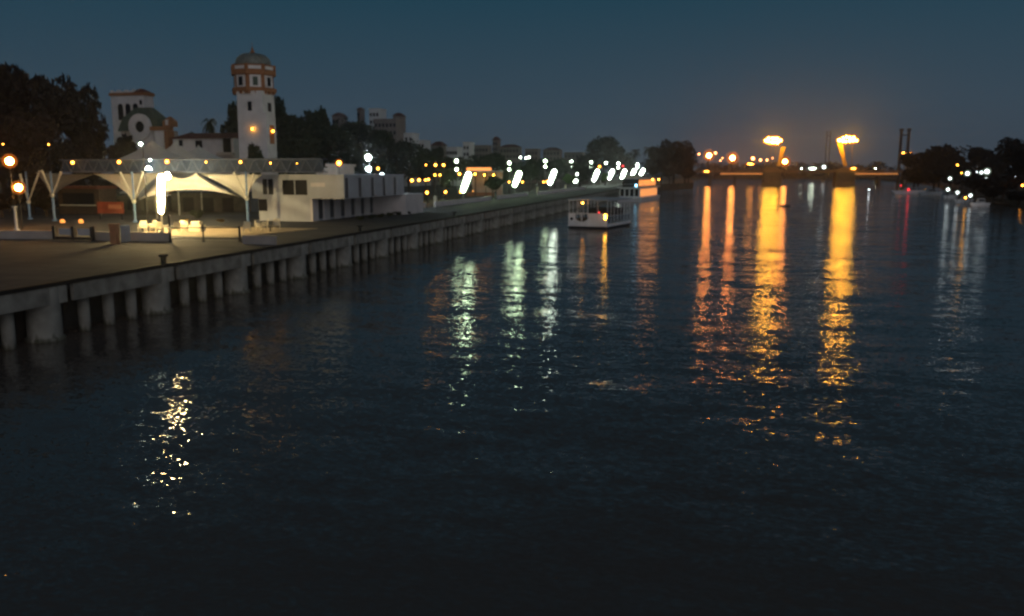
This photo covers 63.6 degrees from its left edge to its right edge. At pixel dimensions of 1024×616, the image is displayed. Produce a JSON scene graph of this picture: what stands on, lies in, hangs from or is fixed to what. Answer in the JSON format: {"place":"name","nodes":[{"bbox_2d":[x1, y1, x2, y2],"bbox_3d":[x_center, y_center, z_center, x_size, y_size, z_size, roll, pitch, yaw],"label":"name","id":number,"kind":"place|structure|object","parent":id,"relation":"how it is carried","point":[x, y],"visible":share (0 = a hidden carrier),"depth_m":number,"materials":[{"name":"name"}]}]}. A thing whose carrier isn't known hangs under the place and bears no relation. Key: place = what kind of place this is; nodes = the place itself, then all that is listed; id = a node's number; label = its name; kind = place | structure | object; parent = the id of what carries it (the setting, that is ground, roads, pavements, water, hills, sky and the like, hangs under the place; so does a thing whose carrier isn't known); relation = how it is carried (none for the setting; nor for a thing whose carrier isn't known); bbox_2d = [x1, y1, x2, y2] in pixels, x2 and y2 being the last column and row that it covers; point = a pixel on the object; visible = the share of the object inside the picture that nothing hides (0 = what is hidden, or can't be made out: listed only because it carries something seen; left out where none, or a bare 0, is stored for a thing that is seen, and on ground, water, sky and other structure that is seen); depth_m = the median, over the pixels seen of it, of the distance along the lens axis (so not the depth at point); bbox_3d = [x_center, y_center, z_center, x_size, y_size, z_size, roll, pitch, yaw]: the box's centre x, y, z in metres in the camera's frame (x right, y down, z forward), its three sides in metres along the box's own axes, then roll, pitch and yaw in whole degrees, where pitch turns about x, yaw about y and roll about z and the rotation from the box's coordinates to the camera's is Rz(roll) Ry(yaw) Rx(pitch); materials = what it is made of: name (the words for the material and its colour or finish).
{"place":"outdoors","nodes":[
{"label":"outdoors","id":0,"kind":"place"},
{"bbox_2d":[109,89,154,193],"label":"battlemented tower","id":1,"kind":"structure","parent":0,"point":[124,103],"depth_m":215.25,"materials":[{"name":"white paint"}]},
{"bbox_2d":[231,47,277,190],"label":"domed tower","id":2,"kind":"structure","parent":0,"point":[253,73],"depth_m":175.73,"materials":[{"name":"white paint"}]},
{"bbox_2d":[331,113,347,125],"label":"house","id":3,"kind":"structure","parent":0,"point":[340,116],"depth_m":372.29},
{"bbox_2d":[368,108,386,128],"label":"house","id":4,"kind":"structure","parent":0,"point":[377,113],"depth_m":390.28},
{"bbox_2d":[373,118,404,186],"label":"house","id":5,"kind":"structure","parent":0,"point":[395,127],"depth_m":377.09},
{"bbox_2d":[404,133,419,185],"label":"house","id":6,"kind":"structure","parent":0,"point":[409,137],"depth_m":399.25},
{"bbox_2d":[430,141,447,184],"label":"house","id":7,"kind":"structure","parent":0,"point":[436,144],"depth_m":447.60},
{"bbox_2d":[446,147,462,185],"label":"house","id":8,"kind":"structure","parent":0,"point":[454,152],"depth_m":412.94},
{"bbox_2d":[462,142,474,184],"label":"house","id":9,"kind":"structure","parent":0,"point":[468,149],"depth_m":431.49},
{"bbox_2d":[474,145,491,159],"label":"house","id":10,"kind":"structure","parent":0,"point":[481,150],"depth_m":490.74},
{"bbox_2d":[0,174,967,214],"bbox_3d":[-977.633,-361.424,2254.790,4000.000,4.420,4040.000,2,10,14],"label":"ground","id":11,"kind":"structure","parent":0,"point":[451,192],"depth_m":343.84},
{"bbox_2d":[0,193,17,217],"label":"tree","id":12,"kind":"object","parent":11,"relation":"on","point":[6,201],"visible":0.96,"depth_m":120.21,"materials":[{"name":"green plant"}]},
{"bbox_2d":[0,62,32,192],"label":"tree","id":13,"kind":"object","parent":11,"relation":"on","point":[7,78],"visible":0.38,"depth_m":159.26,"materials":[{"name":"green plant"}]},
{"bbox_2d":[0,113,59,209],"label":"tree","id":14,"kind":"object","parent":11,"relation":"on","point":[17,135],"visible":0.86,"depth_m":143.45,"materials":[{"name":"green plant"}]},
{"bbox_2d":[3,177,63,213],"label":"tree","id":15,"kind":"object","parent":11,"relation":"on","point":[40,189],"visible":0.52,"depth_m":130.00,"materials":[{"name":"green plant"}]},
{"bbox_2d":[5,65,81,195],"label":"tree","id":16,"kind":"object","parent":11,"relation":"on","point":[51,91],"visible":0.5,"depth_m":166.25,"materials":[{"name":"green plant"}]},
{"bbox_2d":[30,198,58,215],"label":"tree","id":17,"kind":"object","parent":11,"relation":"on","point":[45,204],"visible":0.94,"depth_m":124.01,"materials":[{"name":"green plant"}]},
{"bbox_2d":[41,81,109,173],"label":"tree","id":18,"kind":"object","parent":11,"relation":"on","point":[90,124],"visible":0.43,"depth_m":172.92,"materials":[{"name":"green plant"}]},
{"bbox_2d":[66,135,106,181],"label":"tree","id":19,"kind":"object","parent":11,"relation":"on","point":[90,152],"visible":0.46,"depth_m":174.50,"materials":[{"name":"green plant"}]},
{"bbox_2d":[58,185,117,213],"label":"bar kiosk","id":20,"kind":"object","parent":11,"relation":"on","point":[78,199],"visible":0.89,"depth_m":131.56,"materials":[{"name":"brown wood"}]},
{"bbox_2d":[88,177,126,193],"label":"tree","id":21,"kind":"object","parent":11,"relation":"on","point":[97,182],"visible":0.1,"depth_m":155.12,"materials":[{"name":"green plant"}]},
{"bbox_2d":[102,132,137,173],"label":"tree","id":22,"kind":"object","parent":11,"relation":"on","point":[124,145],"visible":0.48,"depth_m":170.02,"materials":[{"name":"green plant"}]},
{"bbox_2d":[116,194,171,210],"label":"storage hut","id":23,"kind":"object","parent":11,"relation":"on","point":[128,203],"visible":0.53,"depth_m":144.90,"materials":[{"name":"concrete"}]},
{"bbox_2d":[118,107,177,193],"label":"round window hall","id":24,"kind":"structure","parent":11,"relation":"on","point":[146,125],"depth_m":198.28,"materials":[{"name":"white paint"}]},
{"bbox_2d":[170,133,239,190],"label":"tiled wing","id":25,"kind":"structure","parent":11,"relation":"on","point":[224,145],"depth_m":191.35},
{"bbox_2d":[201,118,217,132],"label":"palm tree","id":26,"kind":"object","parent":11,"relation":"on","point":[209,126],"visible":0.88,"depth_m":287.25,"materials":[{"name":"green plant"}]},
{"bbox_2d":[170,191,258,211],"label":"service hut","id":27,"kind":"object","parent":11,"relation":"on","point":[213,201],"visible":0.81,"depth_m":139.40,"materials":[{"name":"paint"}]},
{"bbox_2d":[183,198,193,211],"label":"doorway","id":28,"kind":"structure","parent":27,"relation":"in","point":[188,203],"depth_m":140.44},
{"bbox_2d":[202,198,213,211],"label":"doorway","id":29,"kind":"structure","parent":27,"relation":"in","point":[208,203],"depth_m":139.52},
{"bbox_2d":[222,198,233,211],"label":"doorway","id":30,"kind":"structure","parent":27,"relation":"in","point":[227,203],"depth_m":138.63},
{"bbox_2d":[220,101,237,132],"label":"tree","id":31,"kind":"object","parent":11,"relation":"on","point":[230,125],"visible":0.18,"depth_m":250.50,"materials":[{"name":"green plant"}]},
{"bbox_2d":[247,142,263,174],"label":"tree","id":32,"kind":"object","parent":11,"relation":"on","point":[253,152],"visible":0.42,"depth_m":164.06,"materials":[{"name":"green plant"}]},
{"bbox_2d":[277,143,290,173],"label":"tree","id":33,"kind":"object","parent":11,"relation":"on","point":[283,151],"visible":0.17,"depth_m":184.15,"materials":[{"name":"green plant"}]},
{"bbox_2d":[274,95,297,145],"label":"tree","id":34,"kind":"object","parent":11,"relation":"on","point":[282,123],"visible":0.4,"depth_m":231.30,"materials":[{"name":"green plant"}]},
{"bbox_2d":[276,112,319,141],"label":"tree","id":35,"kind":"object","parent":11,"relation":"on","point":[302,127],"visible":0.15,"depth_m":239.88,"materials":[{"name":"green plant"}]},
{"bbox_2d":[279,133,326,173],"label":"tree","id":36,"kind":"object","parent":11,"relation":"on","point":[305,146],"visible":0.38,"depth_m":201.90,"materials":[{"name":"green plant"}]},
{"bbox_2d":[0,184,621,289],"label":"promenade","id":37,"kind":"structure","parent":11,"relation":"on","point":[26,262],"depth_m":79.61,"materials":[{"name":"concrete"}]},
{"bbox_2d":[0,230,52,238],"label":"wall","id":38,"kind":"structure","parent":37,"relation":"on","point":[25,234],"depth_m":82.54,"materials":[{"name":"pink paint"}]},
{"bbox_2d":[51,226,94,240],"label":"gate","id":39,"kind":"structure","parent":37,"relation":"on","point":[90,231],"depth_m":81.24,"materials":[{"name":"metal"}]},
{"bbox_2d":[95,231,109,240],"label":"wall","id":40,"kind":"structure","parent":37,"relation":"on","point":[103,236],"depth_m":80.73,"materials":[{"name":"pink paint"}]},
{"bbox_2d":[97,202,123,219],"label":"advertising board","id":41,"kind":"object","parent":37,"relation":"on","point":[110,207],"visible":1,"depth_m":116.34,"materials":[{"name":"orange paint"}]},
{"bbox_2d":[108,224,120,243],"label":"pillar","id":42,"kind":"structure","parent":37,"relation":"on","point":[114,231],"depth_m":76.44,"materials":[{"name":"orange paint"}]},
{"bbox_2d":[120,225,130,241],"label":"meter cabinet","id":43,"kind":"object","parent":37,"relation":"on","point":[125,234],"visible":1,"depth_m":79.13,"materials":[{"name":"metal"}]},
{"bbox_2d":[139,142,148,223],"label":"lamp mast","id":44,"kind":"object","parent":37,"relation":"on","point":[141,143],"visible":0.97,"depth_m":104.05,"materials":[{"name":"metal"}]},
{"bbox_2d":[130,232,168,240],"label":"wall","id":45,"kind":"structure","parent":37,"relation":"on","point":[147,236],"depth_m":79.80,"materials":[{"name":"pink paint"}]},
{"bbox_2d":[19,139,326,221],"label":"tent canopy","id":46,"kind":"object","parent":37,"relation":"on","point":[193,166],"visible":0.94,"depth_m":110.23,"materials":[{"name":"fabric"}]},
{"bbox_2d":[168,215,241,241],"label":"barrier rail","id":47,"kind":"object","parent":37,"relation":"on","point":[202,227],"visible":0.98,"depth_m":79.10,"materials":[{"name":"metal"}]},
{"bbox_2d":[149,226,317,237],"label":"terrace floor","id":48,"kind":"structure","parent":37,"relation":"on","point":[222,232],"depth_m":92.39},
{"bbox_2d":[158,173,164,231],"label":"lamp column","id":49,"kind":"structure","parent":48,"relation":"on","point":[161,194],"depth_m":90.48,"materials":[{"name":"grey metal"}]},
{"bbox_2d":[242,235,276,244],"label":"wall","id":50,"kind":"structure","parent":37,"relation":"on","point":[259,240],"depth_m":76.20,"materials":[{"name":"grey concrete"}]},
{"bbox_2d":[252,174,423,221],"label":"white building","id":51,"kind":"structure","parent":37,"relation":"on","point":[300,197],"depth_m":113.32,"materials":[{"name":"grey paint"}]},
{"bbox_2d":[262,179,272,194],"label":"window","id":52,"kind":"structure","parent":51,"relation":"in","point":[267,183],"depth_m":112.76,"materials":[{"name":"glass"}]},
{"bbox_2d":[282,180,306,194],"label":"window","id":53,"kind":"structure","parent":51,"relation":"in","point":[290,187],"depth_m":111.81,"materials":[{"name":"glass"}]},
{"bbox_2d":[433,196,490,206],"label":"wall","id":54,"kind":"structure","parent":37,"relation":"on","point":[455,202],"depth_m":174.62,"materials":[{"name":"white paint"}]},
{"bbox_2d":[465,167,502,195],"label":"building","id":55,"kind":"structure","parent":37,"relation":"on","point":[479,179],"depth_m":237.41,"materials":[{"name":"brown paint"}]},
{"bbox_2d":[537,187,584,194],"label":"wall","id":56,"kind":"structure","parent":37,"relation":"on","point":[557,191],"depth_m":275.82,"materials":[{"name":"white paint"}]},
{"bbox_2d":[300,105,336,162],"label":"tree","id":57,"kind":"object","parent":11,"relation":"on","point":[321,117],"visible":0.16,"depth_m":242.99,"materials":[{"name":"green plant"}]},
{"bbox_2d":[305,124,356,173],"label":"tree","id":58,"kind":"object","parent":11,"relation":"on","point":[331,142],"visible":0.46,"depth_m":222.05,"materials":[{"name":"green plant"}]},
{"bbox_2d":[325,164,355,173],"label":"house","id":59,"kind":"structure","parent":11,"relation":"on","point":[343,168],"depth_m":162.56,"materials":[{"name":"white paint"}]},
{"bbox_2d":[327,116,379,173],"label":"tree","id":60,"kind":"object","parent":11,"relation":"on","point":[357,129],"visible":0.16,"depth_m":255.65,"materials":[{"name":"green plant"}]},
{"bbox_2d":[349,141,386,173],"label":"tree","id":61,"kind":"object","parent":11,"relation":"on","point":[362,150],"visible":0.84,"depth_m":210.90,"materials":[{"name":"green plant"}]},
{"bbox_2d":[358,129,399,173],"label":"tree","id":62,"kind":"object","parent":11,"relation":"on","point":[384,140],"visible":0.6,"depth_m":252.59,"materials":[{"name":"green plant"}]},
{"bbox_2d":[387,138,425,192],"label":"tree","id":63,"kind":"object","parent":11,"relation":"on","point":[404,154],"visible":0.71,"depth_m":257.34,"materials":[{"name":"green plant"}]},
{"bbox_2d":[417,153,437,181],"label":"tree","id":64,"kind":"object","parent":11,"relation":"on","point":[426,165],"visible":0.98,"depth_m":238.76,"materials":[{"name":"green plant"}]},
{"bbox_2d":[422,146,445,187],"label":"tree","id":65,"kind":"object","parent":11,"relation":"on","point":[437,153],"visible":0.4,"depth_m":355.14,"materials":[{"name":"green plant"}]},
{"bbox_2d":[437,166,459,190],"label":"tree","id":66,"kind":"object","parent":11,"relation":"on","point":[449,174],"visible":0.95,"depth_m":206.89,"materials":[{"name":"green plant"}]},
{"bbox_2d":[438,156,466,187],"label":"tree","id":67,"kind":"object","parent":11,"relation":"on","point":[449,162],"visible":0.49,"depth_m":352.88,"materials":[{"name":"green plant"}]},
{"bbox_2d":[464,154,496,177],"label":"tree","id":68,"kind":"object","parent":11,"relation":"on","point":[485,162],"visible":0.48,"depth_m":336.87,"materials":[{"name":"green plant"}]},
{"bbox_2d":[484,176,505,196],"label":"tree","id":69,"kind":"object","parent":11,"relation":"on","point":[492,183],"visible":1,"depth_m":219.22,"materials":[{"name":"green plant"}]},
{"bbox_2d":[484,152,506,169],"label":"tree","id":70,"kind":"object","parent":11,"relation":"on","point":[500,160],"visible":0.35,"depth_m":346.83,"materials":[{"name":"green plant"}]},
{"bbox_2d":[502,161,525,187],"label":"tree","id":71,"kind":"object","parent":11,"relation":"on","point":[514,168],"visible":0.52,"depth_m":348.09,"materials":[{"name":"green plant"}]},
{"bbox_2d":[518,161,538,190],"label":"tree","id":72,"kind":"object","parent":11,"relation":"on","point":[529,170],"visible":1,"depth_m":292.57,"materials":[{"name":"green plant"}]},
{"bbox_2d":[524,158,546,186],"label":"tree","id":73,"kind":"object","parent":11,"relation":"on","point":[539,166],"visible":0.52,"depth_m":345.77,"materials":[{"name":"green plant"}]},
{"bbox_2d":[538,157,568,187],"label":"tree","id":74,"kind":"object","parent":11,"relation":"on","point":[558,166],"visible":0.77,"depth_m":343.97,"materials":[{"name":"green plant"}]},
{"bbox_2d":[565,161,595,186],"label":"tree","id":75,"kind":"object","parent":11,"relation":"on","point":[579,170],"visible":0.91,"depth_m":342.33,"materials":[{"name":"green plant"}]},
{"bbox_2d":[583,135,627,181],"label":"tree","id":76,"kind":"object","parent":11,"relation":"on","point":[613,157],"visible":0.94,"depth_m":546.02,"materials":[{"name":"green plant"}]},
{"bbox_2d":[613,152,636,174],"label":"tree","id":77,"kind":"object","parent":11,"relation":"on","point":[631,161],"visible":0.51,"depth_m":587.87,"materials":[{"name":"green plant"}]},
{"bbox_2d":[640,158,659,177],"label":"tree","id":78,"kind":"object","parent":11,"relation":"on","point":[651,165],"visible":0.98,"depth_m":485.00,"materials":[{"name":"green plant"}]},
{"bbox_2d":[648,145,674,182],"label":"tree","id":79,"kind":"object","parent":11,"relation":"on","point":[666,158],"visible":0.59,"depth_m":494.77,"materials":[{"name":"green plant"}]},
{"bbox_2d":[656,163,678,183],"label":"tree","id":80,"kind":"object","parent":11,"relation":"on","point":[669,169],"visible":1,"depth_m":481.05,"materials":[{"name":"green plant"}]},
{"bbox_2d":[659,138,692,182],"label":"tree","id":81,"kind":"object","parent":11,"relation":"on","point":[673,147],"visible":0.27,"depth_m":499.75,"materials":[{"name":"green plant"}]},
{"bbox_2d":[674,147,697,183],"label":"tree","id":82,"kind":"object","parent":11,"relation":"on","point":[686,159],"visible":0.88,"depth_m":491.52,"materials":[{"name":"green plant"}]},
{"bbox_2d":[677,168,696,183],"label":"tree","id":83,"kind":"object","parent":11,"relation":"on","point":[688,173],"visible":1,"depth_m":486.59,"materials":[{"name":"green plant"}]},
{"bbox_2d":[693,160,917,175],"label":"distant wood","id":84,"kind":"object","parent":11,"relation":"on","point":[879,165],"visible":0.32,"depth_m":1454.57,"materials":[{"name":"green plant"}]},
{"bbox_2d":[500,144,521,182],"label":"house","id":85,"kind":"structure","parent":0,"point":[511,153],"depth_m":507.15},
{"bbox_2d":[0,178,1023,615],"bbox_3d":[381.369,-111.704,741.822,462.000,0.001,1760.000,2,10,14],"label":"water","id":86,"kind":"structure","parent":0,"point":[726,396],"depth_m":32.66,"materials":[{"name":"blue liquid"}]},
{"bbox_2d":[0,189,619,349],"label":"quay wall","id":87,"kind":"structure","parent":86,"relation":"in","point":[48,312],"depth_m":65.58,"materials":[{"name":"concrete"}]},
{"bbox_2d":[567,197,631,228],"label":"ferry boat","id":88,"kind":"object","parent":86,"relation":"on","point":[597,217],"visible":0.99,"depth_m":149.52,"materials":[{"name":"white paint"}]},
{"bbox_2d":[617,175,659,201],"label":"cruise boat","id":89,"kind":"object","parent":86,"relation":"on","point":[637,188],"visible":1,"depth_m":286.13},
{"bbox_2d":[631,143,905,184],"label":"bascule bridge","id":90,"kind":"structure","parent":86,"relation":"in","point":[841,176],"depth_m":673.62,"materials":[{"name":"grey metal"}]},
{"bbox_2d":[892,185,925,193],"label":"motor boat","id":91,"kind":"object","parent":86,"relation":"on","point":[909,191],"visible":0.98,"depth_m":387.61,"materials":[{"name":"grey paint"}]},
{"bbox_2d":[0,0,1023,175],"label":"sky","id":92,"kind":"structure","parent":0,"point":[722,77],"materials":[{"name":"blue"}]},
{"bbox_2d":[525,149,540,182],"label":"house","id":93,"kind":"structure","parent":0,"point":[535,154],"depth_m":524.26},
{"bbox_2d":[543,148,561,181],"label":"house","id":94,"kind":"structure","parent":0,"point":[551,154],"depth_m":561.18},
{"bbox_2d":[564,152,584,181],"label":"house","id":95,"kind":"structure","parent":0,"point":[570,156],"depth_m":597.80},
{"bbox_2d":[896,129,910,183],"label":"lift towers","id":96,"kind":"structure","parent":0,"point":[900,149],"depth_m":724.92,"materials":[{"name":"metal"}]},
{"bbox_2d":[860,178,1023,206],"bbox_3d":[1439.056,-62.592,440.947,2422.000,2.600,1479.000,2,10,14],"label":"bank","id":97,"kind":"structure","parent":0,"point":[962,191],"depth_m":390.17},
{"bbox_2d":[902,173,924,187],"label":"tree","id":98,"kind":"object","parent":97,"relation":"on","point":[913,178],"visible":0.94,"depth_m":434.12,"materials":[{"name":"green plant"}]},
{"bbox_2d":[900,151,929,185],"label":"tree","id":99,"kind":"object","parent":97,"relation":"on","point":[915,160],"visible":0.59,"depth_m":505.88,"materials":[{"name":"green plant"}]},
{"bbox_2d":[919,170,942,188],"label":"tree","id":100,"kind":"object","parent":97,"relation":"on","point":[929,176],"visible":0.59,"depth_m":396.95,"materials":[{"name":"green plant"}]},
{"bbox_2d":[923,143,954,186],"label":"tree","id":101,"kind":"object","parent":97,"relation":"on","point":[932,155],"visible":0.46,"depth_m":466.58,"materials":[{"name":"green plant"}]},
{"bbox_2d":[933,165,964,191],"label":"tree","id":102,"kind":"object","parent":97,"relation":"on","point":[952,172],"visible":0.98,"depth_m":357.78,"materials":[{"name":"green plant"}]},
{"bbox_2d":[940,145,984,188],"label":"tree","id":103,"kind":"object","parent":97,"relation":"on","point":[948,159],"visible":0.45,"depth_m":429.39,"materials":[{"name":"green plant"}]},
{"bbox_2d":[954,175,990,195],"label":"tree","id":104,"kind":"object","parent":97,"relation":"on","point":[974,182],"visible":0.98,"depth_m":292.75,"materials":[{"name":"green plant"}]},
{"bbox_2d":[967,148,993,186],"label":"tree","id":105,"kind":"object","parent":97,"relation":"on","point":[978,158],"visible":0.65,"depth_m":397.12,"materials":[{"name":"green plant"}]},
{"bbox_2d":[983,153,1010,178],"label":"tree","id":106,"kind":"object","parent":97,"relation":"on","point":[992,163],"visible":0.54,"depth_m":369.58,"materials":[{"name":"green plant"}]},
{"bbox_2d":[989,173,1023,198],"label":"tree","id":107,"kind":"object","parent":97,"relation":"on","point":[1004,181],"visible":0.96,"depth_m":264.40,"materials":[{"name":"green plant"}]},
{"bbox_2d":[994,137,1023,190],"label":"tree","id":108,"kind":"object","parent":97,"relation":"on","point":[1008,141],"visible":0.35,"depth_m":316.39,"materials":[{"name":"green plant"}]},
{"bbox_2d":[1000,142,1023,176],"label":"tree","id":109,"kind":"object","parent":97,"relation":"on","point":[1012,156],"visible":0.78,"depth_m":289.59,"materials":[{"name":"green plant"}]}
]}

